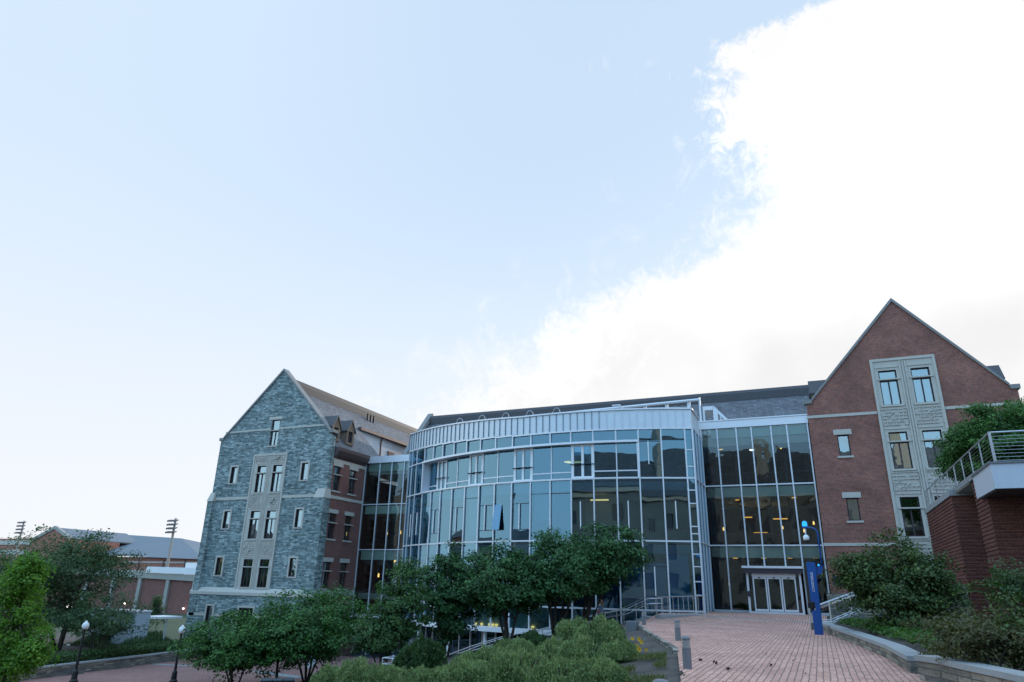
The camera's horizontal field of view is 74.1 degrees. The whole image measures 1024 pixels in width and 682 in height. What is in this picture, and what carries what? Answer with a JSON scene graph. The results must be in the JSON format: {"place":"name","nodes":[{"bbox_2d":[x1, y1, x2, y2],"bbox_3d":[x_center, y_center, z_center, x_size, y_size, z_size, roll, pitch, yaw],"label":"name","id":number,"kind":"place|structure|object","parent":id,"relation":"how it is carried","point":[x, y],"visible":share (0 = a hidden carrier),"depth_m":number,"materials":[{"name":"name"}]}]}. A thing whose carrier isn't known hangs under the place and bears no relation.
{"place":"outdoors","nodes":[
{"label":"outdoors","id":0,"kind":"place"},
{"bbox_2d":[0,606,196,645],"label":"lawn","id":1,"kind":"structure","parent":0,"point":[174,625],"depth_m":77.65,"materials":[{"name":"green plant"}]},
{"bbox_2d":[145,595,169,622],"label":"conifer","id":2,"kind":"object","parent":1,"relation":"on","point":[156,603],"visible":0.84,"depth_m":84.10,"materials":[{"name":"green plant"}]},
{"bbox_2d":[20,656,391,681],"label":"plaza","id":3,"kind":"structure","parent":0,"point":[150,673],"depth_m":45.82,"materials":[{"name":"brick"}]},
{"bbox_2d":[69,621,88,681],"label":"street lamp","id":4,"kind":"object","parent":3,"relation":"on","point":[85,627],"visible":1,"depth_m":41.67,"materials":[{"name":"black metal"}]},
{"bbox_2d":[169,625,185,681],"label":"street lamp","id":5,"kind":"object","parent":3,"relation":"on","point":[174,673],"visible":0.93,"depth_m":42.40,"materials":[{"name":"black metal"}]},
{"bbox_2d":[165,607,288,681],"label":"court tree","id":6,"kind":"object","parent":3,"relation":"on","point":[218,658],"visible":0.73,"depth_m":39.75,"materials":[{"name":"green plant"}]},
{"bbox_2d":[208,603,316,677],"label":"court tree","id":7,"kind":"object","parent":3,"relation":"on","point":[272,648],"visible":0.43,"depth_m":40.13,"materials":[{"name":"green plant"}]},
{"bbox_2d":[1,600,1021,681],"bbox_3d":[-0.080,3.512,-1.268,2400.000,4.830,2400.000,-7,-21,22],"label":"ground","id":8,"kind":"structure","parent":0,"point":[672,672],"depth_m":24.98,"materials":[{"name":"grey concrete"}]},
{"bbox_2d":[0,538,30,574],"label":"distant building","id":9,"kind":"structure","parent":8,"relation":"on","point":[2,542],"depth_m":223.26,"materials":[{"name":"brick"}]},
{"bbox_2d":[7,521,25,590],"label":"floodlight mast","id":10,"kind":"object","parent":8,"relation":"on","point":[22,526],"visible":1,"depth_m":175.79,"materials":[{"name":"metal"}]},
{"bbox_2d":[0,549,59,681],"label":"lime tree","id":11,"kind":"object","parent":8,"relation":"on","point":[19,653],"visible":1,"depth_m":33.53,"materials":[{"name":"green plant"}]},
{"bbox_2d":[0,523,151,650],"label":"broad tree","id":12,"kind":"object","parent":8,"relation":"on","point":[74,561],"visible":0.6,"depth_m":53.45,"materials":[{"name":"green plant"}]},
{"bbox_2d":[1,526,199,598],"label":"gymnasium","id":13,"kind":"structure","parent":8,"relation":"on","point":[155,550],"depth_m":172.28,"materials":[{"name":"metal"}]},
{"bbox_2d":[1,649,205,681],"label":"garden wall","id":14,"kind":"structure","parent":8,"relation":"on","point":[133,660],"depth_m":47.11,"materials":[{"name":"stone"}]},
{"bbox_2d":[61,589,163,649],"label":"tree","id":15,"kind":"object","parent":8,"relation":"on","point":[111,627],"visible":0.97,"depth_m":49.40,"materials":[{"name":"green plant"}]},
{"bbox_2d":[45,639,190,664],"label":"hedge","id":16,"kind":"object","parent":8,"relation":"on","point":[88,654],"visible":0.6,"depth_m":49.14,"materials":[{"name":"green plant"}]},
{"bbox_2d":[43,570,194,613],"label":"stadium wall","id":17,"kind":"structure","parent":8,"relation":"on","point":[174,590],"depth_m":109.81,"materials":[{"name":"red brick"}]},
{"bbox_2d":[146,567,195,573],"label":"white barrier","id":18,"kind":"object","parent":17,"relation":"attached to","point":[176,570],"visible":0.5,"depth_m":108.94,"materials":[{"name":"paint"}]},
{"bbox_2d":[87,608,152,644],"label":"wall","id":19,"kind":"structure","parent":8,"relation":"on","point":[140,619],"depth_m":56.96,"materials":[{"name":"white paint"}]},
{"bbox_2d":[67,630,204,653],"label":"ornamental grass","id":20,"kind":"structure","parent":8,"relation":"on","point":[154,636],"depth_m":55.92,"materials":[{"name":"green plant"}]},
{"bbox_2d":[147,615,182,640],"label":"flat canopy","id":21,"kind":"object","parent":8,"relation":"on","point":[166,617],"visible":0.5,"depth_m":60.28,"materials":[{"name":"white metal"}]},
{"bbox_2d":[165,518,178,566],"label":"floodlight mast","id":22,"kind":"object","parent":8,"relation":"on","point":[174,527],"visible":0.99,"depth_m":120.94,"materials":[{"name":"metal"}]},
{"bbox_2d":[260,678,294,681],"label":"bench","id":23,"kind":"object","parent":8,"relation":"on","point":[278,680],"visible":1,"depth_m":38.20,"materials":[{"name":"black metal"}]},
{"bbox_2d":[222,580,371,681],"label":"court tree","id":24,"kind":"object","parent":8,"relation":"on","point":[327,631],"visible":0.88,"depth_m":41.08,"materials":[{"name":"green plant"}]},
{"bbox_2d":[183,369,417,659],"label":"stone building","id":25,"kind":"structure","parent":8,"relation":"on","point":[284,505],"depth_m":63.37,"materials":[{"name":"stone"}]},
{"bbox_2d":[238,559,252,588],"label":"window","id":26,"kind":"structure","parent":25,"relation":"in","point":[248,568],"depth_m":61.22,"materials":[{"name":"brown metal"}]},
{"bbox_2d":[245,511,259,539],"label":"window","id":27,"kind":"structure","parent":25,"relation":"in","point":[252,518],"depth_m":62.59,"materials":[{"name":"brown metal"}]},
{"bbox_2d":[252,466,265,493],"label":"window","id":28,"kind":"structure","parent":25,"relation":"in","point":[258,473],"depth_m":64.01,"materials":[{"name":"white metal"}]},
{"bbox_2d":[254,559,269,588],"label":"window","id":29,"kind":"structure","parent":25,"relation":"in","point":[264,571],"depth_m":60.55,"materials":[{"name":"brown metal"}]},
{"bbox_2d":[261,511,275,539],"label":"window","id":30,"kind":"structure","parent":25,"relation":"in","point":[274,518],"depth_m":61.90,"materials":[{"name":"brown metal"}]},
{"bbox_2d":[268,465,282,492],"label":"window","id":31,"kind":"structure","parent":25,"relation":"in","point":[274,472],"depth_m":63.35,"materials":[{"name":"white metal"}]},
{"bbox_2d":[321,557,333,589],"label":"window","id":32,"kind":"structure","parent":25,"relation":"in","point":[326,560],"depth_m":59.52,"materials":[{"name":"grey metal"}]},
{"bbox_2d":[326,508,338,540],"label":"window","id":33,"kind":"structure","parent":25,"relation":"in","point":[331,511],"depth_m":60.86,"materials":[{"name":"grey metal"}]},
{"bbox_2d":[331,461,343,492],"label":"window","id":34,"kind":"structure","parent":25,"relation":"in","point":[338,464],"depth_m":62.29,"materials":[{"name":"brown metal"}]},
{"bbox_2d":[337,558,349,589],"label":"window","id":35,"kind":"structure","parent":25,"relation":"in","point":[343,561],"depth_m":61.58,"materials":[{"name":"grey metal"}]},
{"bbox_2d":[342,511,353,542],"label":"window","id":36,"kind":"structure","parent":25,"relation":"in","point":[348,514],"depth_m":62.90,"materials":[{"name":"grey metal"}]},
{"bbox_2d":[347,466,358,495],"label":"window","id":37,"kind":"structure","parent":25,"relation":"in","point":[354,469],"depth_m":64.38,"materials":[{"name":"metal"}]},
{"bbox_2d":[310,662,338,681],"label":"mounded shrub","id":38,"kind":"object","parent":8,"relation":"on","point":[327,673],"visible":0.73,"depth_m":29.50,"materials":[{"name":"green plant"}]},
{"bbox_2d":[333,655,377,681],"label":"mounded shrub","id":39,"kind":"object","parent":8,"relation":"on","point":[350,671],"visible":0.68,"depth_m":27.03,"materials":[{"name":"green plant"}]},
{"bbox_2d":[345,620,415,666],"bbox_3d":[-7.317,16.542,36.963,4.005,2.935,4.184,-1,-20,5],"label":"court tree","id":40,"kind":"object","parent":8,"relation":"on","point":[358,641],"visible":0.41,"depth_m":36.45,"materials":[{"name":"green plant"}]},
{"bbox_2d":[363,661,407,681],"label":"mounded shrub","id":41,"kind":"object","parent":8,"relation":"on","point":[387,673],"visible":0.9,"depth_m":23.66,"materials":[{"name":"green plant"}]},
{"bbox_2d":[351,454,435,655],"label":"glass link","id":42,"kind":"object","parent":8,"relation":"on","point":[391,468],"visible":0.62,"depth_m":64.14,"materials":[{"name":"metal"}]},
{"bbox_2d":[354,556,437,653],"bbox_3d":[-6.310,14.323,35.635,4.941,5.798,3.667,-7,-21,22],"label":"young tree","id":43,"kind":"object","parent":8,"relation":"on","point":[393,617],"visible":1,"depth_m":35.35,"materials":[{"name":"green plant"}]},
{"bbox_2d":[400,663,433,681],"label":"mounded shrub","id":44,"kind":"object","parent":8,"relation":"on","point":[420,673],"visible":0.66,"depth_m":19.90,"materials":[{"name":"green plant"}]},
{"bbox_2d":[392,632,448,671],"bbox_3d":[-4.099,13.779,29.778,2.583,1.966,2.499,11,-22,-24],"label":"green shrub","id":45,"kind":"object","parent":8,"relation":"on","point":[427,652],"visible":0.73,"depth_m":29.11,"materials":[{"name":"green plant"}]},
{"bbox_2d":[413,540,484,656],"bbox_3d":[-3.462,14.408,37.998,4.102,6.266,4.170,-7,-21,22],"label":"court tree","id":46,"kind":"object","parent":8,"relation":"on","point":[449,624],"visible":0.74,"depth_m":37.28,"materials":[{"name":"green plant"}]},
{"bbox_2d":[428,653,487,681],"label":"mounded shrub","id":47,"kind":"object","parent":8,"relation":"on","point":[464,670],"visible":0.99,"depth_m":18.24,"materials":[{"name":"green plant"}]},
{"bbox_2d":[456,643,512,670],"bbox_3d":[-0.840,10.277,21.771,2.077,1.101,2.120,-2,-20,10],"label":"mounded shrub","id":48,"kind":"object","parent":8,"relation":"on","point":[484,654],"visible":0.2,"depth_m":21.71,"materials":[{"name":"green plant"}]},
{"bbox_2d":[445,537,553,639],"bbox_3d":[-0.613,13.859,37.618,6.443,5.622,6.693,-7,-21,22],"label":"court tree","id":49,"kind":"object","parent":8,"relation":"on","point":[494,593],"visible":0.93,"depth_m":36.19,"materials":[{"name":"green plant"}]},
{"bbox_2d":[491,637,535,654],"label":"mounded shrub","id":50,"kind":"object","parent":8,"relation":"on","point":[513,644],"visible":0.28,"depth_m":24.02,"materials":[{"name":"green plant"}]},
{"bbox_2d":[486,645,549,681],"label":"mounded shrub","id":51,"kind":"object","parent":8,"relation":"on","point":[509,666],"visible":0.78,"depth_m":15.25,"materials":[{"name":"green plant"}]},
{"bbox_2d":[520,627,546,647],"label":"green shrub","id":52,"kind":"object","parent":8,"relation":"on","point":[534,637],"visible":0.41,"depth_m":28.24,"materials":[{"name":"green plant"}]},
{"bbox_2d":[532,635,567,661],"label":"mounded shrub","id":53,"kind":"object","parent":8,"relation":"on","point":[547,647],"visible":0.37,"depth_m":20.71,"materials":[{"name":"green plant"}]},
{"bbox_2d":[524,655,588,681],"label":"mounded shrub","id":54,"kind":"object","parent":8,"relation":"on","point":[556,669],"visible":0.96,"depth_m":13.43,"materials":[{"name":"green plant"}]},
{"bbox_2d":[494,526,637,634],"bbox_3d":[2.950,13.268,37.661,7.698,5.931,7.209,-7,-21,22],"label":"court tree","id":55,"kind":"object","parent":8,"relation":"on","point":[570,577],"visible":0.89,"depth_m":36.50,"materials":[{"name":"green plant"}]},
{"bbox_2d":[554,615,591,641],"bbox_3d":[2.803,12.142,28.418,2.127,1.289,2.029,1,-20,2],"label":"mounded shrub","id":56,"kind":"object","parent":8,"relation":"on","point":[565,630],"visible":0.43,"depth_m":28.02,"materials":[{"name":"green plant"}]},
{"bbox_2d":[553,633,615,663],"bbox_3d":[1.960,8.399,18.281,1.707,1.012,1.752,16,-24,-35],"label":"mounded shrub","id":57,"kind":"object","parent":8,"relation":"on","point":[580,647],"visible":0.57,"depth_m":18.00,"materials":[{"name":"green plant"}]},
{"bbox_2d":[388,385,808,609],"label":"wing","id":58,"kind":"structure","parent":8,"relation":"on","point":[774,401],"depth_m":63.94,"materials":[{"name":"grey metal"}]},
{"bbox_2d":[573,613,627,644],"bbox_3d":[3.131,10.409,24.294,2.182,1.286,1.983,-10,-23,28],"label":"mounded shrub","id":59,"kind":"object","parent":8,"relation":"on","point":[599,629],"visible":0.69,"depth_m":23.73,"materials":[{"name":"green plant"}]},
{"bbox_2d":[573,655,631,681],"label":"mounded shrub","id":60,"kind":"object","parent":8,"relation":"on","point":[603,670],"visible":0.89,"depth_m":13.16,"materials":[{"name":"green plant"}]},
{"bbox_2d":[559,521,654,621],"bbox_3d":[5.237,13.297,38.445,5.567,5.997,5.804,-7,-21,22],"label":"court tree","id":61,"kind":"object","parent":8,"relation":"on","point":[628,551],"visible":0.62,"depth_m":37.98,"materials":[{"name":"green plant"}]},
{"bbox_2d":[600,638,640,663],"bbox_3d":[2.893,8.554,18.661,1.406,0.766,1.106,15,-24,-33],"label":"mounded shrub","id":62,"kind":"object","parent":8,"relation":"on","point":[619,650],"visible":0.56,"depth_m":18.35,"materials":[{"name":"green plant"}]},
{"bbox_2d":[625,621,638,630],"bbox_3d":[5.296,12.575,29.793,0.515,0.510,0.477,-7,-21,22],"label":"utility box","id":63,"kind":"object","parent":8,"relation":"on","point":[632,625],"visible":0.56,"depth_m":29.63,"materials":[{"name":"grey paint"}]},
{"bbox_2d":[637,620,678,654],"bbox_3d":[5.530,11.753,27.267,0.481,0.250,18.723,-1,-20,7],"label":"path edging","id":64,"kind":"object","parent":8,"relation":"on","point":[668,645],"visible":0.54,"depth_m":22.79,"materials":[{"name":"stone"}]},
{"bbox_2d":[699,414,829,615],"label":"entrance atrium","id":65,"kind":"object","parent":8,"relation":"on","point":[762,496],"visible":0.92,"depth_m":48.71,"materials":[{"name":"clear glass"}]},
{"bbox_2d":[822,622,922,673],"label":"garden wall","id":66,"kind":"structure","parent":8,"relation":"on","point":[901,655],"depth_m":19.11,"materials":[{"name":"stone"}]},
{"bbox_2d":[811,584,972,629],"bbox_3d":[17.462,12.498,31.746,6.550,2.200,3.350,-7,-21,22],"label":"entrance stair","id":67,"kind":"object","parent":8,"relation":"on","point":[834,611],"visible":0.15,"depth_m":31.28,"materials":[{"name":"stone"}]},
{"bbox_2d":[809,592,858,622],"bbox_3d":[17.054,12.597,33.141,4.788,2.743,0.050,-7,-21,22],"label":"stair railing","id":68,"kind":"object","parent":67,"relation":"on","point":[829,608],"visible":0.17,"depth_m":33.46,"materials":[{"name":"metal"}]},
{"bbox_2d":[820,527,974,632],"bbox_3d":[13.945,8.745,24.848,5.011,3.900,4.498,-7,-21,22],"label":"bushy tree","id":69,"kind":"object","parent":8,"relation":"on","point":[911,588],"visible":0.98,"depth_m":23.95,"materials":[{"name":"green plant"}]},
{"bbox_2d":[803,298,1021,593],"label":"brick building","id":70,"kind":"structure","parent":8,"relation":"on","point":[894,390],"depth_m":44.55,"materials":[{"name":"red brick"}]},
{"bbox_2d":[833,429,853,457],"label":"window","id":71,"kind":"structure","parent":70,"relation":"in","point":[843,443],"depth_m":45.72,"materials":[{"name":"glass"}]},
{"bbox_2d":[842,492,863,522],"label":"window","id":72,"kind":"structure","parent":70,"relation":"in","point":[853,509],"depth_m":44.32,"materials":[{"name":"grey glass"}]},
{"bbox_2d":[878,370,904,406],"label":"window","id":73,"kind":"structure","parent":70,"relation":"in","point":[888,382],"depth_m":45.49,"materials":[{"name":"blue glass"}]},
{"bbox_2d":[888,432,915,470],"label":"window","id":74,"kind":"structure","parent":70,"relation":"in","point":[898,443],"depth_m":44.54,"materials":[{"name":"beige glass"}]},
{"bbox_2d":[899,497,928,538],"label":"window","id":75,"kind":"structure","parent":70,"relation":"in","point":[910,510],"depth_m":42.68,"materials":[{"name":"black glass"}]},
{"bbox_2d":[910,368,937,404],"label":"window","id":76,"kind":"structure","parent":70,"relation":"in","point":[921,384],"depth_m":44.77,"materials":[{"name":"blue glass"}]},
{"bbox_2d":[922,430,945,469],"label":"window","id":77,"kind":"structure","parent":70,"relation":"in","point":[927,437],"depth_m":43.54,"materials":[{"name":"grey glass"}]},
{"bbox_2d":[838,617,1009,652],"bbox_3d":[14.183,9.544,22.226,4.453,0.371,18.003,-5,-21,16],"label":"ground cover","id":78,"kind":"object","parent":8,"relation":"on","point":[900,632],"visible":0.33,"depth_m":22.39,"materials":[{"name":"green plant"}]},
{"bbox_2d":[917,642,967,659],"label":"weedy shrub","id":79,"kind":"object","parent":8,"relation":"on","point":[933,651],"visible":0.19,"depth_m":14.23,"materials":[{"name":"green plant"}]},
{"bbox_2d":[901,606,1000,660],"bbox_3d":[9.942,6.494,15.006,2.263,1.258,2.000,-7,-21,22],"label":"weedy shrub","id":80,"kind":"object","parent":8,"relation":"on","point":[927,624],"visible":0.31,"depth_m":15.19,"materials":[{"name":"green plant"}]},
{"bbox_2d":[914,608,1023,667],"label":"weedy shrub","id":81,"kind":"object","parent":8,"relation":"on","point":[975,644],"visible":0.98,"depth_m":12.52,"materials":[{"name":"green plant"}]},
{"bbox_2d":[914,655,1023,681],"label":"garden wall","id":82,"kind":"structure","parent":8,"relation":"on","point":[930,669],"depth_m":12.35,"materials":[{"name":"stone"}]},
{"bbox_2d":[924,460,1023,626],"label":"brick pavilion","id":83,"kind":"structure","parent":8,"relation":"on","point":[975,522],"depth_m":27.50,"materials":[{"name":"brick"}]},
{"bbox_2d":[925,430,1023,504],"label":"terrace railing","id":84,"kind":"object","parent":83,"relation":"on","point":[991,446],"visible":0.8,"depth_m":25.87,"materials":[{"name":"metal"}]},
{"bbox_2d":[931,398,1023,483],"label":"terrace shrub","id":85,"kind":"object","parent":83,"relation":"on","point":[963,438],"visible":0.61,"depth_m":30.95,"materials":[{"name":"green plant"}]},
{"bbox_2d":[949,591,1023,670],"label":"weedy shrub","id":86,"kind":"object","parent":8,"relation":"on","point":[1012,616],"visible":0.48,"depth_m":12.85,"materials":[{"name":"green plant"}]},
{"bbox_2d":[952,575,1023,616],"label":"sumac plant","id":87,"kind":"object","parent":8,"relation":"on","point":[980,586],"visible":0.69,"depth_m":15.56,"materials":[{"name":"green plant"}]},
{"bbox_2d":[981,557,1023,624],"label":"leafy shrub","id":88,"kind":"object","parent":8,"relation":"on","point":[1012,588],"visible":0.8,"depth_m":15.38,"materials":[{"name":"green plant"}]},
{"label":"court stair","id":89,"kind":"object","parent":8,"relation":"on","visible":0},
{"bbox_2d":[446,598,657,655],"bbox_3d":[0.799,18.122,40.961,16.209,5.280,0.050,-7,-21,22],"label":"stair railing","id":90,"kind":"object","parent":89,"relation":"on","point":[616,615],"visible":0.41,"depth_m":39.57,"materials":[{"name":"metal"}]},
{"bbox_2d":[457,598,661,653],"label":"stair railing","id":91,"kind":"object","parent":89,"relation":"on","point":[589,621],"visible":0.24,"depth_m":40.97,"materials":[{"name":"metal"}]},
{"bbox_2d":[0,0,1023,556],"label":"sky","id":92,"kind":"structure","parent":0,"point":[409,211],"materials":[{"name":"blue"}]},
{"bbox_2d":[400,397,726,654],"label":"curved glass building","id":93,"kind":"structure","parent":0,"point":[517,481],"depth_m":49.22,"materials":[{"name":"glass"}]},
{"bbox_2d":[436,460,446,488],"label":"french window","id":94,"kind":"structure","parent":93,"relation":"in","point":[442,462],"depth_m":54.21,"materials":[{"name":"white paint"}]},
{"bbox_2d":[467,454,483,484],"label":"french window","id":95,"kind":"structure","parent":93,"relation":"in","point":[476,458],"depth_m":51.26,"materials":[{"name":"white paint"}]},
{"bbox_2d":[512,448,532,480],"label":"french window","id":96,"kind":"structure","parent":93,"relation":"in","point":[531,449],"depth_m":48.64,"materials":[{"name":"white paint"}]},
{"bbox_2d":[570,444,593,477],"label":"french window","id":97,"kind":"structure","parent":93,"relation":"in","point":[572,464],"depth_m":46.63,"materials":[{"name":"white paint"}]},
{"bbox_2d":[614,649,668,681],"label":"dry grass","id":98,"kind":"structure","parent":0,"point":[652,657],"depth_m":15.60,"materials":[{"name":"green plant"}]},
{"bbox_2d":[640,611,927,681],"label":"path","id":99,"kind":"structure","parent":0,"point":[738,644],"depth_m":19.07,"materials":[{"name":"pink brick"}]},
{"bbox_2d":[674,620,680,640],"bbox_3d":[5.552,9.688,22.737,0.196,0.650,0.196,-7,-21,22],"label":"bollard light","id":100,"kind":"object","parent":99,"relation":"on","point":[677,630],"visible":0.99,"depth_m":22.66,"materials":[{"name":"grey paint"}]},
{"bbox_2d":[655,595,708,618],"bbox_3d":[10.133,15.748,40.040,5.364,1.408,0.400,19,-26,-40],"label":"guard railing","id":101,"kind":"object","parent":99,"relation":"on","point":[657,616],"visible":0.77,"depth_m":39.45,"materials":[{"name":"metal"}]},
{"bbox_2d":[681,636,691,668],"bbox_3d":[3.790,6.755,14.725,0.196,0.650,0.196,-7,-21,22],"label":"bollard light","id":102,"kind":"object","parent":99,"relation":"on","point":[686,655],"visible":1,"depth_m":14.65,"materials":[{"name":"grey paint"}]},
{"bbox_2d":[741,566,804,614],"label":"entrance vestibule","id":103,"kind":"object","parent":99,"relation":"on","point":[780,573],"visible":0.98,"depth_m":43.33,"materials":[{"name":"silver metal"}]},
{"bbox_2d":[752,577,768,611],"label":"sliding door","id":104,"kind":"structure","parent":103,"relation":"in","point":[753,578],"depth_m":43.58,"materials":[{"name":"silver metal"}]},
{"bbox_2d":[767,577,783,611],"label":"sliding door","id":105,"kind":"structure","parent":103,"relation":"in","point":[771,610],"depth_m":43.22,"materials":[{"name":"silver metal"}]},
{"bbox_2d":[781,577,798,612],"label":"sliding door","id":106,"kind":"structure","parent":103,"relation":"in","point":[782,578],"depth_m":42.90,"materials":[{"name":"silver metal"}]},
{"bbox_2d":[802,521,823,634],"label":"emergency tower","id":107,"kind":"structure","parent":99,"relation":"on","point":[813,571],"depth_m":28.14,"materials":[{"name":"blue metal"}]},
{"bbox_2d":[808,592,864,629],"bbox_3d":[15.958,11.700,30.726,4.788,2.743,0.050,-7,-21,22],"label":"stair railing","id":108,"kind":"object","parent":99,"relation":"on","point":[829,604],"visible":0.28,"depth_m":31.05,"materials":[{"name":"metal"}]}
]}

